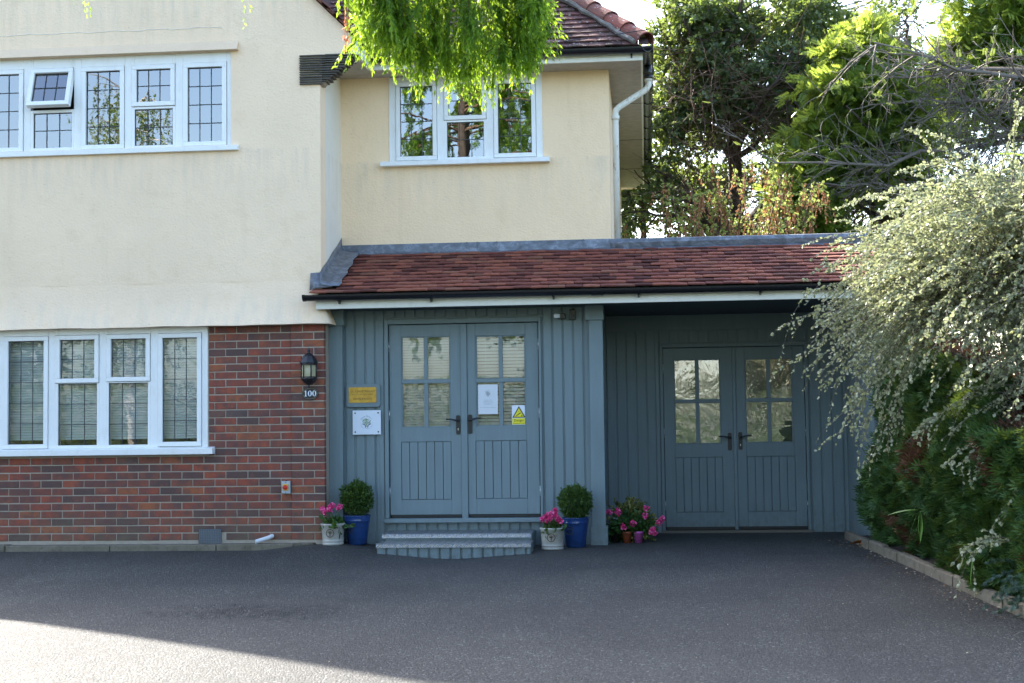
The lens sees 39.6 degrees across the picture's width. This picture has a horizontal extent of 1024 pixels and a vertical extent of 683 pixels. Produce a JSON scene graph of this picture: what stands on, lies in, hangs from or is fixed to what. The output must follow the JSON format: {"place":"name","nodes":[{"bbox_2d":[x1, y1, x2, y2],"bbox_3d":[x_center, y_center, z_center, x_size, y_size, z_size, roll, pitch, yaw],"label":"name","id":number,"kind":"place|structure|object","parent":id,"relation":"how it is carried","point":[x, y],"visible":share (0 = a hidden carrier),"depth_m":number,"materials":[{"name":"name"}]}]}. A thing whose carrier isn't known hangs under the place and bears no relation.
{"place":"outdoors","nodes":[
{"label":"outdoors","id":0,"kind":"place"},
{"bbox_2d":[0,532,1023,682],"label":"driveway","id":1,"kind":"structure","parent":0,"point":[778,607],"depth_m":8.66,"materials":[{"name":"grey asphalt"}]},
{"bbox_2d":[0,542,315,551],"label":"concrete footing","id":2,"kind":"object","parent":1,"relation":"on","point":[138,547],"visible":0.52,"depth_m":13.82,"materials":[{"name":"grey concrete"}]},
{"bbox_2d":[72,0,567,114],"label":"weeping conifer","id":3,"kind":"object","parent":1,"relation":"on","point":[522,30],"visible":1,"depth_m":7.07,"materials":[{"name":"green plant"}]},
{"bbox_2d":[0,0,653,544],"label":"house","id":4,"kind":"structure","parent":1,"relation":"on","point":[192,192],"depth_m":14.20,"materials":[{"name":"paint"}]},
{"bbox_2d":[0,326,214,456],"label":"window","id":5,"kind":"structure","parent":4,"relation":"in","point":[51,343],"depth_m":14.19,"materials":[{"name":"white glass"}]},
{"bbox_2d":[0,52,238,157],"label":"window","id":6,"kind":"structure","parent":4,"relation":"in","point":[77,70],"depth_m":14.26,"materials":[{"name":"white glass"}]},
{"bbox_2d":[199,529,220,543],"bbox_3d":[-2.962,1.911,13.952,0.225,0.144,0.032,-1,-3,5],"label":"air vent","id":7,"kind":"object","parent":4,"relation":"attached to","point":[209,536],"visible":1,"depth_m":13.94,"materials":[{"name":"grey plastic"}]},
{"bbox_2d":[255,534,273,543],"bbox_3d":[-2.404,1.919,13.819,0.202,0.088,0.059,2,-4,-38],"label":"waste pipe","id":8,"kind":"object","parent":4,"relation":"attached to","point":[265,538],"visible":1,"depth_m":13.80,"materials":[{"name":"white plastic"}]},
{"bbox_2d":[282,480,290,493],"bbox_3d":[-2.205,1.418,13.871,0.086,0.129,0.078,-1,-3,5],"label":"isolator switch","id":9,"kind":"object","parent":4,"relation":"attached to","point":[286,486],"visible":1,"depth_m":13.86,"materials":[{"name":"white plastic"}]},
{"bbox_2d":[300,348,317,387],"bbox_3d":[-1.982,0.258,13.868,0.166,0.401,0.166,-3,-4,28],"label":"wall lantern","id":10,"kind":"object","parent":4,"relation":"attached to","point":[308,362],"depth_m":13.81,"materials":[{"name":"black paint"}]},
{"bbox_2d":[302,388,318,399],"bbox_3d":[-1.975,0.510,13.912,0.164,0.120,0.014,-1,-3,5],"label":"house number","id":11,"kind":"object","parent":4,"relation":"attached to","point":[310,393],"visible":1,"depth_m":13.91,"materials":[{"name":"black paint"}]},
{"bbox_2d":[380,72,549,166],"bbox_3d":[-0.495,-2.317,14.871,1.774,0.947,0.140,-1,-3,5],"label":"window","id":12,"kind":"structure","parent":4,"relation":"in","point":[441,118],"depth_m":14.86,"materials":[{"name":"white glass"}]},
{"bbox_2d":[319,502,355,545],"bbox_3d":[-1.713,1.758,13.761,0.321,0.415,0.299,2,-5,-43],"label":"potted geranium","id":13,"kind":"object","parent":1,"relation":"on","point":[332,527],"visible":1,"depth_m":13.68,"materials":[{"name":"ceramic"}]},
{"bbox_2d":[338,478,375,544],"bbox_3d":[-1.518,1.658,13.927,0.372,0.654,0.394,1,-4,-23],"label":"potted box ball","id":14,"kind":"object","parent":1,"relation":"on","point":[357,534],"visible":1,"depth_m":13.85,"materials":[{"name":"plant"}]},
{"bbox_2d":[376,530,535,558],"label":"entrance steps","id":15,"kind":"structure","parent":1,"relation":"on","point":[450,544],"depth_m":13.27,"materials":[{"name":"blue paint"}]},
{"bbox_2d":[540,508,566,549],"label":"potted geranium","id":16,"kind":"object","parent":1,"relation":"on","point":[552,533],"visible":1,"depth_m":13.36,"materials":[{"name":"ceramic"}]},
{"bbox_2d":[555,483,593,547],"bbox_3d":[0.593,1.657,13.643,0.371,0.624,0.449,1,-4,-21],"label":"potted box ball","id":17,"kind":"object","parent":1,"relation":"on","point":[576,519],"visible":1,"depth_m":13.54,"materials":[{"name":"plant"}]},
{"bbox_2d":[302,232,883,544],"bbox_3d":[0.955,0.525,15.184,5.635,3.256,3.578,-1,-3,5],"label":"entrance extension","id":18,"kind":"object","parent":1,"relation":"on","point":[646,375],"visible":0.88,"depth_m":14.19,"materials":[{"name":"blue paint"}]},
{"bbox_2d":[346,384,380,406],"bbox_3d":[-1.480,0.538,14.161,0.342,0.231,0.032,-1,-3,5],"label":"brass plaque","id":19,"kind":"object","parent":18,"relation":"attached to","point":[363,395],"visible":1,"depth_m":14.15,"materials":[{"name":"gold metal"}]},
{"bbox_2d":[353,410,380,434],"bbox_3d":[-1.442,0.805,14.141,0.284,0.240,0.034,-1,-3,5],"label":"dental sign","id":20,"kind":"object","parent":18,"relation":"attached to","point":[366,422],"visible":1,"depth_m":14.13,"materials":[{"name":"white plastic"}]},
{"bbox_2d":[388,324,461,517],"bbox_3d":[-0.864,0.788,14.136,0.724,1.912,0.156,-1,-3,5],"label":"door","id":21,"kind":"structure","parent":18,"relation":"in","point":[426,457],"depth_m":14.13,"materials":[{"name":"blue paint"}]},
{"bbox_2d":[478,384,497,413],"bbox_3d":[-0.238,0.572,14.090,0.196,0.294,0.002,-1,-3,5],"label":"paper notice","id":22,"kind":"object","parent":18,"relation":"attached to","point":[487,398],"visible":1,"depth_m":14.09,"materials":[{"name":"white paper"}]},
{"bbox_2d":[467,323,540,516],"bbox_3d":[-0.080,0.774,14.063,0.717,1.912,0.156,-1,-3,5],"label":"door","id":23,"kind":"structure","parent":18,"relation":"in","point":[504,457],"depth_m":14.05,"materials":[{"name":"blue paint"}]},
{"bbox_2d":[512,405,524,424],"bbox_3d":[0.069,0.726,14.050,0.141,0.193,0.002,-1,-3,5],"label":"danger sign","id":24,"kind":"object","parent":23,"relation":"attached to","point":[518,414],"visible":1,"depth_m":14.05,"materials":[{"name":"yellow plastic"}]},
{"bbox_2d":[554,313,565,318],"bbox_3d":[0.469,-0.247,13.993,0.111,0.054,0.095,-1,-3,5],"label":"security light","id":25,"kind":"object","parent":18,"relation":"attached to","point":[561,316],"visible":1,"depth_m":13.97,"materials":[{"name":"white plastic"}]},
{"bbox_2d":[569,309,575,319],"bbox_3d":[0.596,-0.265,14.015,0.061,0.105,0.032,-1,-3,5],"label":"keypad box","id":26,"kind":"object","parent":18,"relation":"attached to","point":[572,314],"visible":1,"depth_m":14.00,"materials":[{"name":"black plastic"}]},
{"bbox_2d":[663,347,734,529],"bbox_3d":[2.001,1.041,15.255,0.740,1.944,0.125,-1,-3,5],"label":"door","id":27,"kind":"structure","parent":18,"relation":"in","point":[699,450],"depth_m":15.26,"materials":[{"name":"blue paint"}]},
{"bbox_2d":[735,346,807,528],"bbox_3d":[2.773,1.026,15.183,0.732,1.944,0.125,-1,-3,5],"label":"door","id":28,"kind":"structure","parent":18,"relation":"in","point":[771,429],"depth_m":15.19,"materials":[{"name":"blue paint"}]},
{"bbox_2d":[606,517,622,542],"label":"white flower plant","id":29,"kind":"object","parent":1,"relation":"on","point":[615,537],"visible":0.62,"depth_m":14.09,"materials":[{"name":"green plant"}]},
{"bbox_2d":[606,507,641,542],"bbox_3d":[1.088,1.801,14.016,0.422,0.367,0.333,-1,-3,5],"label":"potted geranium","id":30,"kind":"object","parent":1,"relation":"on","point":[622,522],"visible":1,"depth_m":13.98,"materials":[{"name":"plant"}]},
{"bbox_2d":[606,495,658,542],"bbox_3d":[1.209,1.849,14.298,0.595,0.605,0.606,-1,-3,5],"label":"variegated shrub","id":31,"kind":"object","parent":1,"relation":"on","point":[630,503],"visible":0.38,"depth_m":14.28,"materials":[{"name":"green plant"}]},
{"bbox_2d":[629,505,664,542],"bbox_3d":[1.286,1.794,13.986,0.440,0.372,0.333,-3,-4,35],"label":"potted geranium","id":32,"kind":"object","parent":1,"relation":"on","point":[640,528],"visible":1,"depth_m":13.96,"materials":[{"name":"plant"}]},
{"bbox_2d":[844,531,1023,617],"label":"kerb edging","id":33,"kind":"object","parent":1,"relation":"on","point":[927,568],"visible":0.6,"depth_m":10.64,"materials":[{"name":"concrete"}]},
{"bbox_2d":[6,539,1020,662],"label":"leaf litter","id":34,"kind":"object","parent":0,"point":[847,585],"visible":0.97,"depth_m":10.21,"materials":[{"name":"brown plant"}]},
{"bbox_2d":[595,0,1023,374],"label":"sky","id":35,"kind":"structure","parent":0,"point":[635,11],"materials":[{"name":"white"}]},
{"bbox_2d":[863,535,937,563],"bbox_3d":[4.912,1.650,10.482,3.793,0.102,7.150,-1,-3,5],"label":"soil bed","id":36,"kind":"object","parent":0,"point":[899,548],"visible":0.08,"depth_m":12.19,"materials":[{"name":"brown soil"}]},
{"bbox_2d":[770,100,1023,598],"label":"silvery shrub","id":37,"kind":"object","parent":36,"relation":"on","point":[965,252],"visible":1,"depth_m":9.28,"materials":[{"name":"green plant"}]},
{"bbox_2d":[931,147,985,355],"bbox_3d":[3.287,-0.644,10.414,0.466,1.605,0.156,0,-3,-10],"label":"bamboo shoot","id":38,"kind":"object","parent":37,"relation":"attached to","point":[982,197],"visible":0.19,"depth_m":10.45,"materials":[{"name":"green plant"}]},
{"bbox_2d":[996,153,1022,155],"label":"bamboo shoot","id":39,"kind":"object","parent":37,"relation":"attached to","point":[1011,154],"visible":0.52,"depth_m":10.10,"materials":[{"name":"green plant"}]},
{"bbox_2d":[887,507,937,552],"bbox_3d":[3.052,1.486,10.600,0.469,0.503,0.168,0,-3,-12],"label":"bamboo shoot","id":40,"kind":"object","parent":36,"relation":"on","point":[921,525],"visible":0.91,"depth_m":10.59,"materials":[{"name":"green plant"}]},
{"bbox_2d":[851,321,1023,597],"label":"conifer hedge","id":41,"kind":"object","parent":36,"relation":"on","point":[908,473],"visible":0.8,"depth_m":10.21,"materials":[{"name":"green plant"}]},
{"bbox_2d":[957,544,987,580],"bbox_3d":[3.027,1.474,9.206,0.460,0.364,0.113,0,-4,-16],"label":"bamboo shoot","id":42,"kind":"object","parent":36,"relation":"on","point":[972,565],"visible":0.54,"depth_m":9.18,"materials":[{"name":"green plant"}]},
{"bbox_3d":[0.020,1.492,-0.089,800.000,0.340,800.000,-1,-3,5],"label":"ground","id":43,"kind":"structure","parent":0,"visible":0},
{"bbox_2d":[621,158,769,238],"bbox_3d":[2.938,-0.365,25.826,4.317,6.243,2.432,-1,-3,5],"label":"evergreen","id":44,"kind":"object","parent":43,"relation":"on","point":[630,202],"visible":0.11,"depth_m":25.65,"materials":[{"name":"green plant"}]},
{"bbox_2d":[619,0,910,237],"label":"evergreen oak","id":45,"kind":"object","parent":43,"relation":"on","point":[709,55],"visible":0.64,"depth_m":19.76,"materials":[{"name":"green plant"}]},
{"bbox_2d":[621,151,922,248],"bbox_3d":[2.757,-0.055,17.593,4.605,4.679,4.281,0,-4,-19],"label":"rusty shrub","id":46,"kind":"object","parent":43,"relation":"on","point":[773,225],"visible":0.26,"depth_m":16.89,"materials":[{"name":"yellow plant"}]},
{"bbox_2d":[753,4,969,325],"bbox_3d":[4.534,-1.016,18.128,3.168,6.616,1.971,1,-4,-24],"label":"bright leaved tree","id":47,"kind":"object","parent":43,"relation":"on","point":[829,54],"visible":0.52,"depth_m":17.93,"materials":[{"name":"green plant"}]},
{"bbox_2d":[704,3,1023,230],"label":"bare branched tree","id":48,"kind":"object","parent":43,"relation":"on","point":[988,118],"visible":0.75,"depth_m":17.07,"materials":[{"name":"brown wood"}]},
{"bbox_2d":[724,0,1022,351],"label":"grey green tree","id":49,"kind":"object","parent":43,"relation":"on","point":[891,6],"visible":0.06,"depth_m":23.07,"materials":[{"name":"green plant"}]},
{"bbox_2d":[744,10,1022,372],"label":"tangled thicket","id":50,"kind":"object","parent":43,"relation":"on","point":[951,145],"visible":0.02,"depth_m":21.00,"materials":[{"name":"green plant"}]},
{"bbox_2d":[906,0,1023,162],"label":"bright leaved tree","id":51,"kind":"object","parent":43,"relation":"on","point":[980,20],"visible":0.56,"depth_m":18.43,"materials":[{"name":"green plant"}]},
{"bbox_2d":[980,558,1023,617],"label":"juniper","id":52,"kind":"object","parent":43,"relation":"on","point":[1007,591],"visible":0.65,"depth_m":8.64,"materials":[{"name":"green plant"}]}
]}

